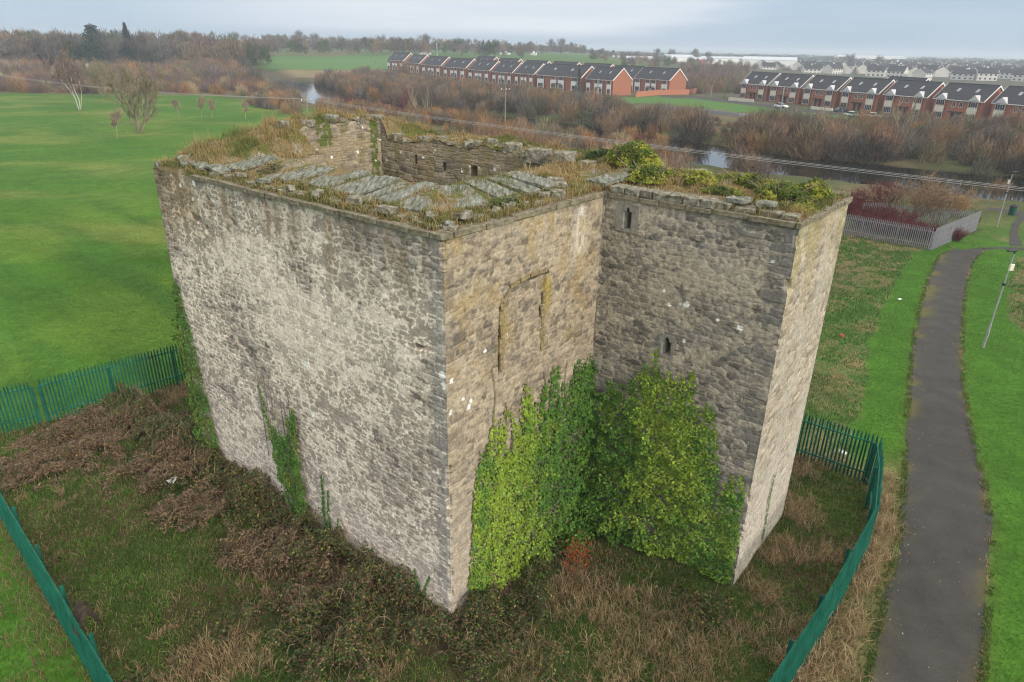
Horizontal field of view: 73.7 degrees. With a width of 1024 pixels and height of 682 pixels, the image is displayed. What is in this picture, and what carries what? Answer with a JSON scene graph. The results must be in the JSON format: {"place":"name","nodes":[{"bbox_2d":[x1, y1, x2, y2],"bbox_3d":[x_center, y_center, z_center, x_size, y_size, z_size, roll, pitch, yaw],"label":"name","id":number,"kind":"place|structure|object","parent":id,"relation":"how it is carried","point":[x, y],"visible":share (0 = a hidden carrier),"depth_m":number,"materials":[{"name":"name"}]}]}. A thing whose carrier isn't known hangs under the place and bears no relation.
{"place":"outdoors","nodes":[
{"label":"outdoors","id":0,"kind":"place"},
{"bbox_2d":[0,415,89,681],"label":"fence foot grass","id":1,"kind":"structure","parent":0,"point":[53,648],"depth_m":20.72,"materials":[{"name":"plant"}]},
{"bbox_2d":[0,185,188,418],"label":"lawn grass","id":2,"kind":"structure","parent":0,"point":[86,282],"depth_m":51.06,"materials":[{"name":"plant"}]},
{"bbox_2d":[387,52,412,70],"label":"brick house","id":3,"kind":"structure","parent":0,"point":[394,59],"depth_m":406.87,"materials":[{"name":"tile"}]},
{"bbox_2d":[0,380,869,681],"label":"enclosure grass","id":4,"kind":"structure","parent":0,"point":[650,644],"depth_m":22.48,"materials":[{"name":"plant"}]},
{"bbox_2d":[443,57,475,79],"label":"brick house","id":5,"kind":"structure","parent":0,"point":[456,68],"depth_m":352.02,"materials":[{"name":"white paint"}]},
{"bbox_2d":[0,37,1023,681],"bbox_3d":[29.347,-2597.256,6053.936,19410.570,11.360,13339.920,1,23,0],"label":"ground","id":6,"kind":"structure","parent":0,"point":[54,143],"depth_m":37.15,"materials":[{"name":"plant"}]},
{"bbox_2d":[0,381,42,434],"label":"palisade fence","id":7,"kind":"object","parent":6,"relation":"on","point":[39,417],"visible":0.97,"depth_m":30.91,"materials":[{"name":"metal"}]},
{"bbox_2d":[19,29,54,60],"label":"woodland tree","id":8,"kind":"object","parent":6,"relation":"on","point":[37,41],"visible":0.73,"depth_m":347.87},
{"bbox_2d":[37,30,70,61],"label":"woodland tree","id":9,"kind":"object","parent":6,"relation":"on","point":[57,38],"visible":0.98,"depth_m":343.90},
{"bbox_2d":[0,490,112,681],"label":"palisade fence","id":10,"kind":"object","parent":6,"relation":"on","point":[85,648],"visible":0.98,"depth_m":20.07,"materials":[{"name":"metal"}]},
{"bbox_2d":[73,601,102,637],"bbox_3d":[-11.633,7.541,18.603,0.702,0.865,0.677,21,31,39],"label":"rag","id":11,"kind":"object","parent":10,"relation":"attached to","point":[82,610],"visible":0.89,"depth_m":18.47,"materials":[{"name":"brown fabric"}]},
{"bbox_2d":[34,45,84,109],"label":"birch tree","id":12,"kind":"object","parent":6,"relation":"on","point":[68,75],"visible":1,"depth_m":165.07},
{"bbox_2d":[47,29,84,57],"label":"woodland tree","id":13,"kind":"object","parent":6,"relation":"on","point":[74,45],"visible":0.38,"depth_m":355.39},
{"bbox_2d":[76,23,113,64],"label":"cedar tree","id":14,"kind":"object","parent":6,"relation":"on","point":[89,28],"visible":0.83,"depth_m":342.11,"materials":[{"name":"green plant"}]},
{"bbox_2d":[78,57,113,96],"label":"bare tree","id":15,"kind":"object","parent":6,"relation":"on","point":[94,73],"visible":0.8,"depth_m":210.32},
{"bbox_2d":[95,33,122,63],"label":"woodland tree","id":16,"kind":"object","parent":6,"relation":"on","point":[107,47],"visible":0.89,"depth_m":348.12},
{"bbox_2d":[36,344,191,421],"bbox_3d":[-17.598,1.248,35.094,11.371,2.330,0.363,-21,32,-41],"label":"palisade fence","id":17,"kind":"object","parent":6,"relation":"on","point":[109,377],"visible":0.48,"depth_m":33.09,"materials":[{"name":"metal"}]},
{"bbox_2d":[95,58,133,100],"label":"bare tree","id":18,"kind":"object","parent":6,"relation":"on","point":[120,77],"visible":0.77,"depth_m":193.84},
{"bbox_2d":[108,107,121,138],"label":"tree","id":19,"kind":"object","parent":6,"relation":"on","point":[114,124],"visible":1,"depth_m":120.53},
{"bbox_2d":[118,22,140,63],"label":"conifer","id":20,"kind":"object","parent":6,"relation":"on","point":[125,32],"visible":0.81,"depth_m":357.34,"materials":[{"name":"green plant"}]},
{"bbox_2d":[98,62,165,132],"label":"bare tree","id":21,"kind":"object","parent":6,"relation":"on","point":[148,104],"visible":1,"depth_m":127.32,"materials":[{"name":"plant"}]},
{"bbox_2d":[117,34,153,61],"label":"woodland tree","id":22,"kind":"object","parent":6,"relation":"on","point":[137,44],"visible":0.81,"depth_m":358.11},
{"bbox_2d":[134,30,159,62],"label":"woodland tree","id":23,"kind":"object","parent":6,"relation":"on","point":[141,37],"visible":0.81,"depth_m":362.64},
{"bbox_2d":[142,38,173,64],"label":"woodland tree","id":24,"kind":"object","parent":6,"relation":"on","point":[163,53],"visible":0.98,"depth_m":357.56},
{"bbox_2d":[0,52,352,95],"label":"heath scrub","id":25,"kind":"object","parent":6,"relation":"on","point":[205,77],"visible":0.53,"depth_m":274.63,"materials":[{"name":"plant"}]},
{"bbox_2d":[301,92,311,115],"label":"power pole","id":26,"kind":"object","parent":6,"relation":"on","point":[306,103],"visible":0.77,"depth_m":112.58,"materials":[{"name":"brown wood"}]},
{"bbox_2d":[303,99,1021,190],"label":"power line","id":27,"kind":"object","parent":26,"relation":"attached to","point":[711,154],"visible":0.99,"depth_m":67.59,"materials":[{"name":"metal"}]},
{"bbox_2d":[311,99,1020,188],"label":"power line","id":28,"kind":"object","parent":26,"relation":"attached to","point":[707,152],"visible":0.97,"depth_m":69.25,"materials":[{"name":"metal"}]},
{"bbox_2d":[316,99,1023,187],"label":"power line","id":29,"kind":"object","parent":26,"relation":"attached to","point":[707,151],"visible":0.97,"depth_m":70.48,"materials":[{"name":"metal"}]},
{"bbox_2d":[406,54,428,73],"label":"brick house","id":30,"kind":"structure","parent":6,"relation":"on","point":[418,60],"depth_m":388.39,"materials":[{"name":"white paint"}]},
{"bbox_2d":[0,377,845,681],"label":"bramble thicket","id":31,"kind":"object","parent":6,"relation":"on","point":[230,479],"visible":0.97,"depth_m":22.65,"materials":[{"name":"brown plant"}]},
{"bbox_2d":[421,56,449,76],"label":"brick house","id":32,"kind":"structure","parent":6,"relation":"on","point":[432,65],"depth_m":371.51,"materials":[{"name":"white paint"}]},
{"bbox_2d":[468,60,499,81],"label":"brick house","id":33,"kind":"structure","parent":6,"relation":"on","point":[480,69],"depth_m":333.90,"materials":[{"name":"white paint"}]},
{"bbox_2d":[0,27,981,68],"bbox_3d":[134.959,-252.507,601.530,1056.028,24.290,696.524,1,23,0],"label":"woodland","id":34,"kind":"object","parent":6,"relation":"on","point":[185,45],"visible":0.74,"depth_m":440.55,"materials":[{"name":"plant"}]},
{"bbox_2d":[153,114,852,620],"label":"tower house","id":35,"kind":"structure","parent":6,"relation":"on","point":[383,350],"depth_m":21.07,"materials":[{"name":"stone"}]},
{"bbox_2d":[168,277,224,468],"bbox_3d":[-12.148,0.941,28.880,2.930,8.088,3.758,19,29,35],"label":"ivy","id":36,"kind":"object","parent":35,"relation":"attached to","point":[194,405],"visible":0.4,"depth_m":27.72,"materials":[{"name":"green plant"}]},
{"bbox_2d":[256,163,284,172],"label":"wall shrub","id":37,"kind":"object","parent":35,"relation":"on","point":[271,166],"visible":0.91,"depth_m":22.41,"materials":[{"name":"green plant"}]},
{"bbox_2d":[253,351,309,530],"bbox_3d":[-8.342,3.723,24.515,2.504,6.543,0.398,19,29,36],"label":"ivy","id":38,"kind":"object","parent":35,"relation":"attached to","point":[292,462],"visible":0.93,"depth_m":24.70,"materials":[{"name":"green plant"}]},
{"bbox_2d":[320,474,338,531],"bbox_3d":[-6.436,5.889,23.942,1.026,2.658,0.133,18,29,35],"label":"ivy","id":39,"kind":"object","parent":35,"relation":"attached to","point":[323,508],"visible":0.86,"depth_m":24.06,"materials":[{"name":"green plant"}]},
{"bbox_2d":[154,101,848,232],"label":"wall top grass","id":40,"kind":"structure","parent":35,"relation":"on","point":[445,216],"depth_m":21.85,"materials":[{"name":"plant"}]},
{"bbox_2d":[482,193,523,207],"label":"bush","id":41,"kind":"object","parent":35,"relation":"on","point":[514,198],"visible":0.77,"depth_m":18.86,"materials":[{"name":"green plant"}]},
{"bbox_2d":[498,273,546,367],"bbox_3d":[0.171,-0.668,20.041,0.457,2.440,2.083,19,29,35],"label":"blocked window","id":42,"kind":"structure","parent":35,"relation":"in","point":[522,308],"depth_m":20.01,"materials":[{"name":"stone"}]},
{"bbox_2d":[585,146,622,161],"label":"bush","id":43,"kind":"object","parent":35,"relation":"on","point":[600,152],"visible":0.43,"depth_m":24.46,"materials":[{"name":"green plant"}]},
{"bbox_2d":[467,350,746,607],"bbox_3d":[3.084,4.643,20.766,6.157,8.268,6.621,18,29,35],"label":"ivy","id":44,"kind":"object","parent":35,"relation":"attached to","point":[588,503],"visible":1,"depth_m":22.91,"materials":[{"name":"green plant"}]},
{"bbox_2d":[615,203,638,233],"bbox_3d":[3.744,-3.903,21.488,0.780,0.860,0.512,19,29,35],"label":"slit window","id":45,"kind":"structure","parent":35,"relation":"in","point":[626,215],"depth_m":21.36,"materials":[{"name":"stone"}]},
{"bbox_2d":[603,137,662,167],"bbox_3d":[4.164,-6.506,23.423,2.236,0.949,1.709,19,29,35],"label":"bush","id":46,"kind":"object","parent":35,"relation":"on","point":[648,153],"visible":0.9,"depth_m":23.08,"materials":[{"name":"green plant"}]},
{"bbox_2d":[617,157,678,184],"bbox_3d":[4.461,-5.483,22.049,1.672,0.665,1.790,-4,24,-11],"label":"bush","id":47,"kind":"object","parent":35,"relation":"on","point":[641,171],"visible":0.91,"depth_m":21.72,"materials":[{"name":"green plant"}]},
{"bbox_2d":[658,333,674,359],"bbox_3d":[5.085,0.095,21.974,0.520,0.780,0.512,19,29,35],"label":"slit window","id":48,"kind":"structure","parent":35,"relation":"in","point":[666,342],"depth_m":21.87,"materials":[{"name":"stone"}]},
{"bbox_2d":[683,169,717,185],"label":"bush","id":49,"kind":"object","parent":35,"relation":"on","point":[701,175],"visible":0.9,"depth_m":20.98,"materials":[{"name":"green plant"}]},
{"bbox_2d":[696,184,746,195],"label":"bush","id":50,"kind":"object","parent":35,"relation":"on","point":[722,189],"visible":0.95,"depth_m":20.25,"materials":[{"name":"green plant"}]},
{"bbox_2d":[733,168,764,187],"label":"bush","id":51,"kind":"object","parent":35,"relation":"on","point":[741,179],"visible":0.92,"depth_m":20.77,"materials":[{"name":"green plant"}]},
{"bbox_2d":[750,180,818,204],"bbox_3d":[7.870,-4.336,19.808,1.775,0.629,1.621,4,24,7],"label":"bush","id":52,"kind":"object","parent":35,"relation":"on","point":[772,189],"visible":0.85,"depth_m":19.63,"materials":[{"name":"green plant"}]},
{"bbox_2d":[781,197,815,210],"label":"bush","id":53,"kind":"object","parent":35,"relation":"on","point":[810,204],"visible":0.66,"depth_m":19.31,"materials":[{"name":"green plant"}]},
{"bbox_2d":[792,176,835,199],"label":"bush","id":54,"kind":"object","parent":35,"relation":"on","point":[817,188],"visible":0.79,"depth_m":20.49,"materials":[{"name":"green plant"}]},
{"bbox_2d":[492,61,522,84],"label":"brick house","id":55,"kind":"structure","parent":6,"relation":"on","point":[503,71],"depth_m":318.64,"materials":[{"name":"white paint"}]},
{"bbox_2d":[514,62,544,86],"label":"brick house","id":56,"kind":"structure","parent":6,"relation":"on","point":[524,71],"depth_m":304.65,"materials":[{"name":"white paint"}]},
{"bbox_2d":[536,63,593,91],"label":"brick house","id":57,"kind":"structure","parent":6,"relation":"on","point":[562,76],"depth_m":284.93,"materials":[{"name":"white paint"}]},
{"bbox_2d":[559,520,602,578],"bbox_3d":[2.270,7.248,23.302,1.514,1.632,1.760,-19,30,-38],"label":"red shrub","id":58,"kind":"object","parent":6,"relation":"on","point":[577,555],"visible":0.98,"depth_m":23.40,"materials":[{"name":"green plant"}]},
{"bbox_2d":[570,106,598,136],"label":"ivy clad tree","id":59,"kind":"object","parent":6,"relation":"on","point":[584,115],"visible":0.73,"depth_m":132.38,"materials":[{"name":"green plant"}]},
{"bbox_2d":[595,112,620,133],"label":"willow bush","id":60,"kind":"object","parent":6,"relation":"on","point":[611,127],"visible":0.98,"depth_m":149.25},
{"bbox_2d":[586,66,632,94],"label":"brick house","id":61,"kind":"structure","parent":6,"relation":"on","point":[615,80],"depth_m":264.45,"materials":[{"name":"brick"}]},
{"bbox_2d":[614,65,645,90],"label":"brick house","id":62,"kind":"structure","parent":6,"relation":"on","point":[632,71],"depth_m":293.81,"materials":[{"name":"white paint"}]},
{"bbox_2d":[245,50,1023,176],"bbox_3d":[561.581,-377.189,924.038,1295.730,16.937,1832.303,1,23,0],"label":"riverside thicket","id":63,"kind":"object","parent":6,"relation":"on","point":[753,132],"visible":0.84,"depth_m":148.30,"materials":[{"name":"plant"}]},
{"bbox_2d":[634,67,687,91],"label":"brick house","id":64,"kind":"structure","parent":6,"relation":"on","point":[652,78],"depth_m":279.93,"materials":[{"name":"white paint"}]},
{"bbox_2d":[635,89,689,96],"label":"garden wall","id":65,"kind":"structure","parent":6,"relation":"on","point":[662,92],"depth_m":271.33,"materials":[{"name":"brick"}]},
{"bbox_2d":[405,44,1023,65],"bbox_3d":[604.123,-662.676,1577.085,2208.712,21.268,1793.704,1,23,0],"label":"distant hedgerows","id":66,"kind":"object","parent":6,"relation":"on","point":[1020,62],"visible":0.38,"depth_m":1354.75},
{"bbox_2d":[699,56,743,64],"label":"warehouse","id":67,"kind":"structure","parent":6,"relation":"on","point":[724,58],"depth_m":841.18,"materials":[{"name":"white paint"}]},
{"bbox_2d":[739,71,779,100],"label":"brick house","id":68,"kind":"structure","parent":6,"relation":"on","point":[755,85],"depth_m":249.20,"materials":[{"name":"brick"}]},
{"bbox_2d":[743,56,797,68],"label":"warehouse","id":69,"kind":"structure","parent":6,"relation":"on","point":[787,61],"depth_m":738.18,"materials":[{"name":"white paint"}]},
{"bbox_2d":[768,73,813,103],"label":"brick house","id":70,"kind":"structure","parent":6,"relation":"on","point":[794,84],"depth_m":236.00,"materials":[{"name":"white paint"}]},
{"bbox_2d":[801,75,851,107],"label":"brick house","id":71,"kind":"structure","parent":6,"relation":"on","point":[821,91],"depth_m":222.80,"materials":[{"name":"white paint"}]},
{"bbox_2d":[769,438,884,681],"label":"palisade fence","id":72,"kind":"object","parent":6,"relation":"on","point":[797,653],"visible":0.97,"depth_m":20.93,"materials":[{"name":"metal"}]},
{"bbox_2d":[822,62,843,73],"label":"pale house","id":73,"kind":"structure","parent":6,"relation":"on","point":[833,68],"depth_m":545.61,"materials":[{"name":"paint"}]},
{"bbox_2d":[794,413,878,485],"bbox_3d":[12.459,4.125,29.746,6.152,2.329,0.279,18,29,35],"label":"palisade fence","id":74,"kind":"object","parent":6,"relation":"on","point":[841,464],"visible":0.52,"depth_m":28.88,"materials":[{"name":"metal"}]},
{"bbox_2d":[846,197,874,216],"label":"dogwood bush","id":75,"kind":"object","parent":6,"relation":"on","point":[851,206],"visible":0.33,"depth_m":73.28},
{"bbox_2d":[847,207,880,227],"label":"dogwood bush","id":76,"kind":"object","parent":6,"relation":"on","point":[863,215],"visible":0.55,"depth_m":70.60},
{"bbox_2d":[839,77,894,111],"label":"brick house","id":77,"kind":"structure","parent":6,"relation":"on","point":[861,93],"depth_m":209.35,"materials":[{"name":"white paint"}]},
{"bbox_2d":[834,55,906,59],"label":"warehouse","id":78,"kind":"structure","parent":6,"relation":"on","point":[874,57],"depth_m":1382.89,"materials":[{"name":"white paint"}]},
{"bbox_2d":[851,186,890,203],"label":"dogwood bush","id":79,"kind":"object","parent":6,"relation":"on","point":[879,196],"visible":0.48,"depth_m":79.10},
{"bbox_2d":[846,112,898,136],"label":"willow bush","id":80,"kind":"object","parent":6,"relation":"on","point":[875,121],"visible":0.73,"depth_m":133.42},
{"bbox_2d":[865,64,886,76],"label":"pale house","id":81,"kind":"structure","parent":6,"relation":"on","point":[877,70],"depth_m":520.03,"materials":[{"name":"paint"}]},
{"bbox_2d":[855,197,900,220],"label":"dogwood bush","id":82,"kind":"object","parent":6,"relation":"on","point":[883,210],"visible":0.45,"depth_m":72.10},
{"bbox_2d":[870,214,904,232],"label":"dogwood bush","id":83,"kind":"object","parent":6,"relation":"on","point":[879,217],"visible":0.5,"depth_m":68.14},
{"bbox_2d":[842,214,935,249],"bbox_3d":[35.068,-10.618,65.178,9.376,2.129,0.277,22,31,39],"label":"palisade fence","id":84,"kind":"object","parent":6,"relation":"on","point":[888,224],"visible":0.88,"depth_m":64.55,"materials":[{"name":"metal"}]},
{"bbox_2d":[867,180,912,201],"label":"dogwood bush","id":85,"kind":"object","parent":6,"relation":"on","point":[888,186],"visible":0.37,"depth_m":82.46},
{"bbox_2d":[873,206,918,225],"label":"dogwood bush","id":86,"kind":"object","parent":6,"relation":"on","point":[893,213],"visible":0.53,"depth_m":70.08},
{"bbox_2d":[885,64,908,77],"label":"pale house","id":87,"kind":"structure","parent":6,"relation":"on","point":[897,70],"depth_m":494.72,"materials":[{"name":"grey tile"}]},
{"bbox_2d":[892,96,921,133],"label":"alder tree","id":88,"kind":"object","parent":6,"relation":"on","point":[898,112],"visible":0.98,"depth_m":145.56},
{"bbox_2d":[891,217,927,237],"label":"dogwood bush","id":89,"kind":"object","parent":6,"relation":"on","point":[902,222],"visible":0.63,"depth_m":66.84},
{"bbox_2d":[881,79,944,116],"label":"brick house","id":90,"kind":"structure","parent":6,"relation":"on","point":[909,91],"depth_m":195.83,"materials":[{"name":"white paint"}]},
{"bbox_2d":[860,169,980,221],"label":"willow bush","id":91,"kind":"object","parent":6,"relation":"on","point":[938,199],"visible":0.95,"depth_m":70.98,"materials":[{"name":"plant"}]},
{"bbox_2d":[862,202,978,228],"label":"palisade fence","id":92,"kind":"object","parent":6,"relation":"on","point":[946,219],"visible":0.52,"depth_m":70.74,"materials":[{"name":"metal"}]},
{"bbox_2d":[912,67,932,79],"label":"pale house","id":93,"kind":"structure","parent":6,"relation":"on","point":[924,72],"depth_m":481.93,"materials":[{"name":"grey tile"}]},
{"bbox_2d":[912,220,943,238],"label":"dogwood bush","id":94,"kind":"object","parent":6,"relation":"on","point":[932,227],"visible":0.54,"depth_m":66.50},
{"bbox_2d":[867,249,992,681],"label":"footpath","id":95,"kind":"structure","parent":6,"relation":"on","point":[951,532],"depth_m":26.09,"materials":[{"name":"asphalt"}]},
{"bbox_2d":[900,181,977,222],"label":"willow bush","id":96,"kind":"object","parent":6,"relation":"on","point":[946,203],"visible":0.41,"depth_m":71.81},
{"bbox_2d":[927,113,970,145],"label":"willow bush","id":97,"kind":"object","parent":6,"relation":"on","point":[956,128],"visible":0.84,"depth_m":121.36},
{"bbox_2d":[928,211,981,249],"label":"palisade fence","id":98,"kind":"object","parent":6,"relation":"on","point":[972,225],"visible":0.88,"depth_m":65.05,"materials":[{"name":"metal"}]},
{"bbox_2d":[950,68,976,79],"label":"pale house","id":99,"kind":"structure","parent":6,"relation":"on","point":[963,74],"depth_m":491.44,"materials":[{"name":"paint"}]},
{"bbox_2d":[931,82,1003,122],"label":"brick house","id":100,"kind":"structure","parent":6,"relation":"on","point":[955,98],"depth_m":181.97,"materials":[{"name":"white paint"}]},
{"bbox_2d":[975,66,998,80],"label":"pale house","id":101,"kind":"structure","parent":6,"relation":"on","point":[987,74],"depth_m":482.53,"materials":[{"name":"paint"}]},
{"bbox_2d":[968,122,1023,151],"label":"thorn bush","id":102,"kind":"object","parent":6,"relation":"on","point":[990,134],"visible":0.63,"depth_m":116.37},
{"bbox_2d":[984,176,1013,198],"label":"willow bush","id":103,"kind":"object","parent":6,"relation":"on","point":[998,190],"visible":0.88,"depth_m":85.66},
{"bbox_2d":[982,249,1017,347],"bbox_3d":[28.898,-2.378,40.754,0.780,6.290,0.280,-6,24,-19],"label":"street lamp","id":104,"kind":"object","parent":6,"relation":"on","point":[1011,267],"visible":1,"depth_m":40.65,"materials":[{"name":"metal"}]},
{"bbox_2d":[988,86,1023,124],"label":"brick house","id":105,"kind":"structure","parent":6,"relation":"on","point":[1009,99],"depth_m":172.05,"materials":[{"name":"white paint"}]},
{"bbox_2d":[992,108,1023,130],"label":"willow bush","id":106,"kind":"object","parent":6,"relation":"on","point":[1017,122],"visible":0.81,"depth_m":146.30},
{"bbox_2d":[998,67,1022,78],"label":"pale house","id":107,"kind":"structure","parent":6,"relation":"on","point":[1005,73],"depth_m":532.70,"materials":[{"name":"paint"}]},
{"bbox_2d":[0,0,1023,56],"label":"sky","id":108,"kind":"structure","parent":0,"point":[984,28],"materials":[{"name":"grey"}]},
{"bbox_2d":[267,78,1023,200],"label":"river","id":109,"kind":"structure","parent":0,"point":[314,92],"depth_m":111.06,"materials":[{"name":"black liquid"}]},
{"bbox_2d":[661,95,888,118],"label":"estate road","id":110,"kind":"structure","parent":0,"point":[743,103],"depth_m":231.33,"materials":[{"name":"asphalt"}]},
{"bbox_2d":[777,235,1023,681],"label":"pathside grass","id":111,"kind":"structure","parent":0,"point":[857,588],"depth_m":34.29,"materials":[{"name":"plant"}]},
{"bbox_2d":[1009,216,1023,245],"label":"link path","id":112,"kind":"structure","parent":0,"point":[1014,240],"depth_m":68.85,"materials":[{"name":"asphalt"}]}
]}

